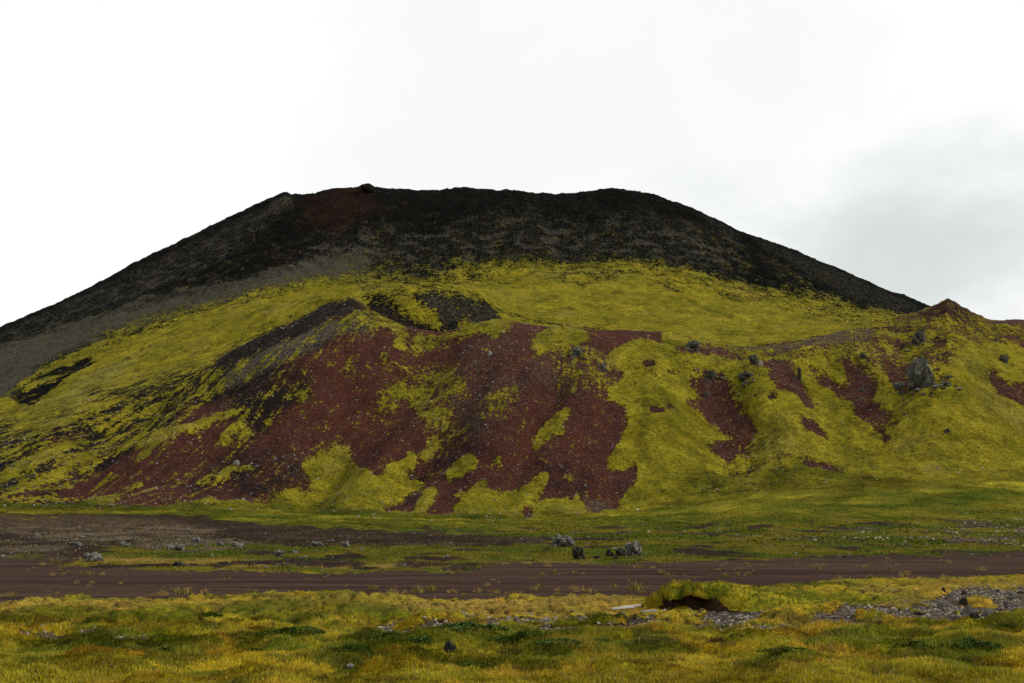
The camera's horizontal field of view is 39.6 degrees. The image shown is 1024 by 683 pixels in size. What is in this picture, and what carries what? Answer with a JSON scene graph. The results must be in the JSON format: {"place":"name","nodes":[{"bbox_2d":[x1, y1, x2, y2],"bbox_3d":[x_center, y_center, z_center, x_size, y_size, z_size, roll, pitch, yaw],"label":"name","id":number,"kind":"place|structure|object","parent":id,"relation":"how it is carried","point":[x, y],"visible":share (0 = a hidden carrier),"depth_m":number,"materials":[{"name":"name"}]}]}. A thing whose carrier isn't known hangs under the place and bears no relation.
{"place":"outdoors","nodes":[
{"label":"outdoors","id":0,"kind":"place"},
{"bbox_2d":[0,183,929,419],"bbox_3d":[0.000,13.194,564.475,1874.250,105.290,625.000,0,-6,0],"label":"mountain","id":1,"kind":"structure","parent":0,"point":[592,292],"depth_m":393.81,"materials":[{"name":"black stone"}]},
{"bbox_2d":[360,184,373,192],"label":"rock outcrop","id":2,"kind":"object","parent":1,"relation":"on","point":[367,188],"visible":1,"depth_m":442.84,"materials":[{"name":"black stone"}]},
{"bbox_2d":[1,188,898,388],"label":"clinker debris","id":3,"kind":"object","parent":1,"relation":"on","point":[457,271],"visible":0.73,"depth_m":405.27,"materials":[{"name":"stone"}]},
{"bbox_2d":[0,295,1023,518],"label":"foothill","id":4,"kind":"structure","parent":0,"point":[655,380],"depth_m":225.06,"materials":[{"name":"green plant"}]},
{"bbox_2d":[0,308,1022,518],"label":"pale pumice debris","id":5,"kind":"object","parent":4,"relation":"on","point":[417,431],"visible":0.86,"depth_m":222.28,"materials":[{"name":"stone"}]},
{"bbox_2d":[571,346,581,355],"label":"rock outcrop","id":6,"kind":"object","parent":4,"relation":"on","point":[577,350],"visible":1,"depth_m":238.25,"materials":[{"name":"grey stone"}]},
{"bbox_2d":[599,363,605,369],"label":"rock outcrop","id":7,"kind":"object","parent":4,"relation":"on","point":[603,366],"visible":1,"depth_m":236.16,"materials":[{"name":"grey stone"}]},
{"bbox_2d":[232,336,1014,466],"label":"rubble","id":8,"kind":"object","parent":4,"relation":"on","point":[942,383],"visible":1,"depth_m":236.39,"materials":[{"name":"stone"}]},
{"bbox_2d":[686,340,699,348],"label":"rock outcrop","id":9,"kind":"object","parent":4,"relation":"on","point":[693,344],"visible":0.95,"depth_m":252.80,"materials":[{"name":"grey stone"}]},
{"bbox_2d":[706,370,716,378],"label":"rock outcrop","id":10,"kind":"object","parent":4,"relation":"on","point":[711,374],"visible":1,"depth_m":242.26,"materials":[{"name":"grey stone"}]},
{"bbox_2d":[738,371,750,380],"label":"rock outcrop","id":11,"kind":"object","parent":4,"relation":"on","point":[744,375],"visible":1,"depth_m":237.55,"materials":[{"name":"grey stone"}]},
{"bbox_2d":[748,354,758,364],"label":"rock outcrop","id":12,"kind":"object","parent":4,"relation":"on","point":[753,359],"visible":1,"depth_m":242.45,"materials":[{"name":"grey stone"}]},
{"bbox_2d":[797,367,801,379],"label":"rock outcrop","id":13,"kind":"object","parent":4,"relation":"on","point":[799,375],"visible":1,"depth_m":239.24,"materials":[{"name":"grey stone"}]},
{"bbox_2d":[860,352,865,358],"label":"rock outcrop","id":14,"kind":"object","parent":4,"relation":"on","point":[862,355],"visible":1,"depth_m":245.23,"materials":[{"name":"grey stone"}]},
{"bbox_2d":[893,381,904,388],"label":"rock outcrop","id":15,"kind":"object","parent":4,"relation":"on","point":[898,385],"visible":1,"depth_m":232.23,"materials":[{"name":"grey stone"}]},
{"bbox_2d":[911,330,926,344],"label":"rock outcrop","id":16,"kind":"object","parent":4,"relation":"on","point":[918,337],"visible":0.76,"depth_m":250.86,"materials":[{"name":"grey stone"}]},
{"bbox_2d":[906,356,934,387],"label":"rock outcrop","id":17,"kind":"object","parent":4,"relation":"on","point":[919,372],"visible":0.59,"depth_m":229.16,"materials":[{"name":"grey stone"}]},
{"bbox_2d":[999,354,1008,362],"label":"rock outcrop","id":18,"kind":"object","parent":4,"relation":"on","point":[1004,358],"visible":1,"depth_m":244.55,"materials":[{"name":"grey stone"}]},
{"bbox_2d":[0,481,1023,682],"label":"meadow","id":19,"kind":"structure","parent":0,"point":[214,525],"depth_m":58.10,"materials":[{"name":"green plant"}]},
{"bbox_2d":[69,541,81,545],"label":"rock","id":20,"kind":"object","parent":19,"relation":"on","point":[72,543],"visible":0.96,"depth_m":73.55,"materials":[{"name":"grey stone"}]},
{"bbox_2d":[79,533,89,537],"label":"rock","id":21,"kind":"object","parent":19,"relation":"on","point":[86,535],"visible":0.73,"depth_m":89.07,"materials":[{"name":"grey stone"}]},
{"bbox_2d":[82,552,103,561],"bbox_3d":[-16.972,8.741,57.610,0.828,0.443,0.873,2,-7,-17],"label":"boulder","id":22,"kind":"object","parent":19,"relation":"on","point":[92,557],"visible":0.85,"depth_m":57.28,"materials":[{"name":"grey stone"}]},
{"bbox_2d":[90,642,117,647],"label":"shrub","id":23,"kind":"object","parent":19,"relation":"on","point":[105,644],"visible":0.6,"depth_m":23.76,"materials":[{"name":"green plant"}]},
{"bbox_2d":[119,541,130,546],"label":"rock","id":24,"kind":"object","parent":19,"relation":"on","point":[123,543],"visible":0.85,"depth_m":74.82,"materials":[{"name":"grey stone"}]},
{"bbox_2d":[153,646,185,651],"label":"shrub","id":25,"kind":"object","parent":19,"relation":"on","point":[171,648],"visible":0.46,"depth_m":23.38,"materials":[{"name":"green plant"}]},
{"bbox_2d":[166,543,184,549],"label":"rock","id":26,"kind":"object","parent":19,"relation":"on","point":[170,546],"visible":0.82,"depth_m":70.94,"materials":[{"name":"grey stone"}]},
{"bbox_2d":[172,561,182,565],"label":"rock","id":27,"kind":"object","parent":19,"relation":"on","point":[176,563],"visible":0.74,"depth_m":53.04,"materials":[{"name":"grey stone"}]},
{"bbox_2d":[191,537,200,542],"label":"rock","id":28,"kind":"object","parent":19,"relation":"on","point":[194,540],"visible":0.77,"depth_m":82.11,"materials":[{"name":"grey stone"}]},
{"bbox_2d":[200,611,222,616],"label":"shrub","id":29,"kind":"object","parent":19,"relation":"on","point":[209,613],"visible":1,"depth_m":30.45,"materials":[{"name":"green plant"}]},
{"bbox_2d":[231,542,243,546],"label":"rock","id":30,"kind":"object","parent":19,"relation":"on","point":[236,544],"visible":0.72,"depth_m":74.82,"materials":[{"name":"grey stone"}]},
{"bbox_2d":[242,647,263,651],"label":"shrub","id":31,"kind":"object","parent":19,"relation":"on","point":[252,649],"visible":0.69,"depth_m":23.47,"materials":[{"name":"green plant"}]},
{"bbox_2d":[274,550,283,556],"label":"rock","id":32,"kind":"object","parent":19,"relation":"on","point":[278,553],"visible":0.83,"depth_m":59.81,"materials":[{"name":"grey stone"}]},
{"bbox_2d":[257,625,325,635],"bbox_3d":[-3.726,5.007,24.698,1.319,0.139,0.859,5,-8,-39],"label":"shrub","id":33,"kind":"object","parent":19,"relation":"on","point":[313,630],"visible":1,"depth_m":24.58,"materials":[{"name":"green plant"}]},
{"bbox_2d":[308,541,323,546],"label":"rock","id":34,"kind":"object","parent":19,"relation":"on","point":[314,543],"visible":0.8,"depth_m":76.13,"materials":[{"name":"grey stone"}]},
{"bbox_2d":[341,541,349,546],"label":"rock","id":35,"kind":"object","parent":19,"relation":"on","point":[345,544],"visible":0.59,"depth_m":73.50,"materials":[{"name":"grey stone"}]},
{"bbox_2d":[346,663,353,667],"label":"rock","id":36,"kind":"object","parent":19,"relation":"on","point":[350,665],"visible":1,"depth_m":20.65,"materials":[{"name":"grey stone"}]},
{"bbox_2d":[330,642,373,654],"bbox_3d":[-2.491,4.772,22.170,0.765,0.151,0.645,-1,-6,12],"label":"shrub","id":37,"kind":"object","parent":19,"relation":"on","point":[358,648],"visible":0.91,"depth_m":22.02,"materials":[{"name":"green plant"}]},
{"bbox_2d":[362,631,402,641],"bbox_3d":[-2.079,5.102,24.552,1.120,0.230,0.713,0,-6,-4],"label":"shrub","id":38,"kind":"object","parent":19,"relation":"on","point":[394,634],"visible":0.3,"depth_m":24.54,"materials":[{"name":"green plant"}]},
{"bbox_2d":[408,632,431,644],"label":"shrub","id":39,"kind":"object","parent":19,"relation":"on","point":[422,638],"visible":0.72,"depth_m":24.09,"materials":[{"name":"green plant"}]},
{"bbox_2d":[444,641,455,652],"bbox_3d":[-0.988,4.823,22.479,0.223,0.192,0.205,-5,-8,41],"label":"rock","id":40,"kind":"object","parent":19,"relation":"on","point":[449,645],"visible":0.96,"depth_m":22.41,"materials":[{"name":"grey stone"}]},
{"bbox_2d":[448,661,486,667],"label":"shrub","id":41,"kind":"object","parent":19,"relation":"on","point":[465,663],"visible":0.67,"depth_m":20.90,"materials":[{"name":"green plant"}]},
{"bbox_2d":[436,620,509,633],"bbox_3d":[-0.770,4.948,24.715,1.432,0.196,1.029,-2,-6,14],"label":"shrub","id":42,"kind":"object","parent":19,"relation":"on","point":[464,624],"visible":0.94,"depth_m":24.71,"materials":[{"name":"green plant"}]},
{"bbox_2d":[484,635,518,643],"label":"shrub","id":43,"kind":"object","parent":19,"relation":"on","point":[495,638],"visible":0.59,"depth_m":24.00,"materials":[{"name":"green plant"}]},
{"bbox_2d":[0,450,1023,543],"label":"grass","id":44,"kind":"structure","parent":19,"relation":"on","point":[650,514],"depth_m":143.25,"materials":[{"name":"green plant"}]},
{"bbox_2d":[0,538,1023,570],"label":"grass","id":45,"kind":"structure","parent":19,"relation":"on","point":[513,551],"depth_m":67.11,"materials":[{"name":"green plant"}]},
{"bbox_2d":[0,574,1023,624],"bbox_3d":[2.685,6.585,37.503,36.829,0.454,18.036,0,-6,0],"label":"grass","id":46,"kind":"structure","parent":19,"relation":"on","point":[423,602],"depth_m":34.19,"materials":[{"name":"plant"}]},
{"bbox_2d":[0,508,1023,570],"bbox_3d":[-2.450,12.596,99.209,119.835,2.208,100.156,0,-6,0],"label":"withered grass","id":47,"kind":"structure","parent":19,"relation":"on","point":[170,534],"depth_m":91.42,"materials":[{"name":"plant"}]},
{"bbox_2d":[0,517,1023,571],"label":"loose gravel","id":48,"kind":"structure","parent":19,"relation":"on","point":[848,554],"depth_m":82.48,"materials":[{"name":"stone"}]},
{"bbox_2d":[498,629,545,643],"bbox_3d":[0.272,4.937,23.818,0.946,0.257,0.616,3,-7,-24],"label":"shrub","id":49,"kind":"object","parent":19,"relation":"on","point":[520,635],"visible":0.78,"depth_m":23.79,"materials":[{"name":"green plant"}]},
{"bbox_2d":[551,534,574,546],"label":"boulder","id":50,"kind":"object","parent":19,"relation":"on","point":[564,541],"visible":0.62,"depth_m":76.06,"materials":[{"name":"grey stone"}]},
{"bbox_2d":[536,637,597,645],"bbox_3d":[0.800,4.806,22.814,1.136,0.097,0.816,-6,-9,45],"label":"shrub","id":51,"kind":"object","parent":19,"relation":"on","point":[553,640],"visible":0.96,"depth_m":22.80,"materials":[{"name":"green plant"}]},
{"bbox_2d":[572,546,584,559],"bbox_3d":[2.793,8.958,60.017,0.462,0.676,0.684,-4,-7,32],"label":"boulder","id":52,"kind":"object","parent":19,"relation":"on","point":[577,552],"visible":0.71,"depth_m":59.86,"materials":[{"name":"grey stone"}]},
{"bbox_2d":[605,549,613,556],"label":"boulder","id":53,"kind":"object","parent":19,"relation":"on","point":[609,553],"visible":0.88,"depth_m":63.48,"materials":[{"name":"grey stone"}]},
{"bbox_2d":[615,548,627,555],"bbox_3d":[4.906,9.439,63.585,0.594,0.444,0.524,0,-6,1],"label":"boulder","id":54,"kind":"object","parent":19,"relation":"on","point":[620,552],"visible":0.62,"depth_m":63.47,"materials":[{"name":"grey stone"}]},
{"bbox_2d":[611,606,633,608],"bbox_3d":[2.507,6.040,32.261,0.725,0.048,0.083,6,-9,-44],"label":"board","id":55,"kind":"object","parent":19,"relation":"on","point":[622,607],"visible":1,"depth_m":32.22,"materials":[{"name":"white wood"}]},
{"bbox_2d":[619,604,641,606],"bbox_3d":[2.735,6.122,32.895,0.085,0.053,0.938,-4,-8,33],"label":"board","id":56,"kind":"object","parent":19,"relation":"on","point":[632,605],"visible":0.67,"depth_m":32.98,"materials":[{"name":"white wood"}]},
{"bbox_2d":[625,540,641,554],"bbox_3d":[5.506,9.411,64.618,0.726,0.760,0.641,-3,-7,26],"label":"boulder","id":57,"kind":"object","parent":19,"relation":"on","point":[633,548],"visible":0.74,"depth_m":64.42,"materials":[{"name":"grey stone"}]},
{"bbox_2d":[322,504,1023,546],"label":"pale lichen debris","id":58,"kind":"object","parent":19,"relation":"on","point":[842,537],"visible":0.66,"depth_m":102.27,"materials":[{"name":"stone"}]},
{"bbox_2d":[702,634,725,645],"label":"shrub","id":59,"kind":"object","parent":19,"relation":"on","point":[720,639],"visible":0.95,"depth_m":22.89,"materials":[{"name":"green plant"}]},
{"bbox_2d":[641,579,825,611],"bbox_3d":[5.373,5.878,33.158,4.718,0.736,3.294,0,-6,0],"label":"turf mound","id":60,"kind":"object","parent":19,"relation":"on","point":[718,596],"visible":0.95,"depth_m":32.52,"materials":[{"name":"green plant"}]},
{"bbox_2d":[730,632,744,636],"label":"shrub","id":61,"kind":"object","parent":19,"relation":"on","point":[737,633],"visible":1,"depth_m":23.73,"materials":[{"name":"green plant"}]},
{"bbox_2d":[756,646,819,653],"bbox_3d":[4.140,4.595,21.241,0.954,0.077,0.804,-2,-7,21],"label":"shrub","id":62,"kind":"object","parent":19,"relation":"on","point":[785,648],"visible":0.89,"depth_m":21.10,"materials":[{"name":"green plant"}]},
{"bbox_2d":[895,640,944,648],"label":"shrub","id":63,"kind":"object","parent":19,"relation":"on","point":[917,644],"visible":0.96,"depth_m":22.54,"materials":[{"name":"green plant"}]},
{"bbox_2d":[951,636,1004,649],"bbox_3d":[7.364,4.845,22.926,1.066,0.195,0.766,-5,-8,37],"label":"shrub","id":64,"kind":"object","parent":19,"relation":"on","point":[970,642],"visible":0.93,"depth_m":22.84,"materials":[{"name":"green plant"}]},
{"bbox_2d":[989,622,1021,627],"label":"shrub","id":65,"kind":"object","parent":19,"relation":"on","point":[1006,624],"visible":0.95,"depth_m":27.29,"materials":[{"name":"green plant"}]},
{"bbox_2d":[0,551,1023,602],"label":"dirt road","id":66,"kind":"structure","parent":0,"point":[19,579],"depth_m":46.28,"materials":[{"name":"brown soil"}]},
{"bbox_2d":[84,570,94,574],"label":"grass tuft","id":67,"kind":"object","parent":66,"relation":"on","point":[89,573],"visible":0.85,"depth_m":47.73,"materials":[{"name":"green plant"}]},
{"bbox_2d":[156,589,168,595],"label":"grass tuft","id":68,"kind":"object","parent":66,"relation":"on","point":[160,593],"visible":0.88,"depth_m":37.41,"materials":[{"name":"yellow plant"}]},
{"bbox_2d":[174,587,191,593],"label":"grass tuft","id":69,"kind":"object","parent":66,"relation":"on","point":[183,592],"visible":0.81,"depth_m":38.06,"materials":[{"name":"plant"}]},
{"bbox_2d":[199,588,209,594],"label":"grass tuft","id":70,"kind":"object","parent":66,"relation":"on","point":[206,591],"visible":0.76,"depth_m":37.76,"materials":[{"name":"plant"}]},
{"bbox_2d":[386,587,398,593],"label":"grass tuft","id":71,"kind":"object","parent":66,"relation":"on","point":[396,591],"visible":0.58,"depth_m":38.43,"materials":[{"name":"beige plant"}]},
{"bbox_2d":[411,582,425,592],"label":"grass tuft","id":72,"kind":"object","parent":66,"relation":"on","point":[418,590],"visible":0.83,"depth_m":38.78,"materials":[{"name":"green plant"}]},
{"bbox_2d":[424,585,436,590],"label":"grass tuft","id":73,"kind":"object","parent":66,"relation":"on","point":[429,588],"visible":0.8,"depth_m":39.88,"materials":[{"name":"green plant"}]},
{"bbox_2d":[446,588,458,592],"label":"grass tuft","id":74,"kind":"object","parent":66,"relation":"on","point":[452,591],"visible":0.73,"depth_m":39.16,"materials":[{"name":"plant"}]},
{"bbox_2d":[568,583,578,589],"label":"grass tuft","id":75,"kind":"object","parent":66,"relation":"on","point":[572,587],"visible":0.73,"depth_m":40.11,"materials":[{"name":"beige plant"}]},
{"bbox_2d":[627,580,645,589],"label":"grass tuft","id":76,"kind":"object","parent":66,"relation":"on","point":[635,586],"visible":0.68,"depth_m":40.24,"materials":[{"name":"plant"}]},
{"bbox_2d":[898,569,911,575],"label":"grass tuft","id":77,"kind":"object","parent":66,"relation":"on","point":[904,573],"visible":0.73,"depth_m":47.01,"materials":[{"name":"plant"}]},
{"bbox_2d":[0,0,1023,326],"label":"sky","id":78,"kind":"structure","parent":0,"point":[879,142],"materials":[{"name":"white"}]},
{"bbox_2d":[13,582,1023,639],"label":"gravel","id":79,"kind":"structure","parent":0,"point":[725,614],"depth_m":31.17,"materials":[{"name":"grey gravel"}]},
{"bbox_2d":[937,601,946,607],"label":"rock","id":80,"kind":"object","parent":79,"relation":"on","point":[942,604],"visible":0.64,"depth_m":33.25,"materials":[{"name":"grey stone"}]},
{"bbox_2d":[948,615,961,620],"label":"boulder","id":81,"kind":"object","parent":79,"relation":"on","point":[953,617],"visible":0.28,"depth_m":29.32,"materials":[{"name":"grey stone"}]},
{"bbox_2d":[959,598,967,605],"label":"rock","id":82,"kind":"object","parent":79,"relation":"on","point":[963,601],"visible":0.96,"depth_m":34.07,"materials":[{"name":"black stone"}]},
{"bbox_2d":[963,606,974,612],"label":"rock","id":83,"kind":"object","parent":79,"relation":"on","point":[967,609],"visible":0.59,"depth_m":31.99,"materials":[{"name":"grey stone"}]},
{"bbox_2d":[968,612,980,618],"bbox_3d":[9.827,5.838,30.222,0.288,0.174,0.318,2,-7,-16],"label":"boulder","id":84,"kind":"object","parent":79,"relation":"on","point":[974,614],"visible":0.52,"depth_m":30.10,"materials":[{"name":"black stone"}]},
{"bbox_2d":[983,608,995,615],"bbox_3d":[10.455,5.954,31.134,0.316,0.238,0.311,2,-7,-16],"label":"boulder","id":85,"kind":"object","parent":79,"relation":"on","point":[987,611],"visible":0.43,"depth_m":31.05,"materials":[{"name":"grey stone"}]},
{"bbox_2d":[1002,601,1016,607],"bbox_3d":[11.864,6.278,33.869,0.361,0.215,0.309,2,-7,-17],"label":"boulder","id":86,"kind":"object","parent":79,"relation":"on","point":[1006,604],"visible":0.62,"depth_m":33.82,"materials":[{"name":"grey stone"}]}
]}

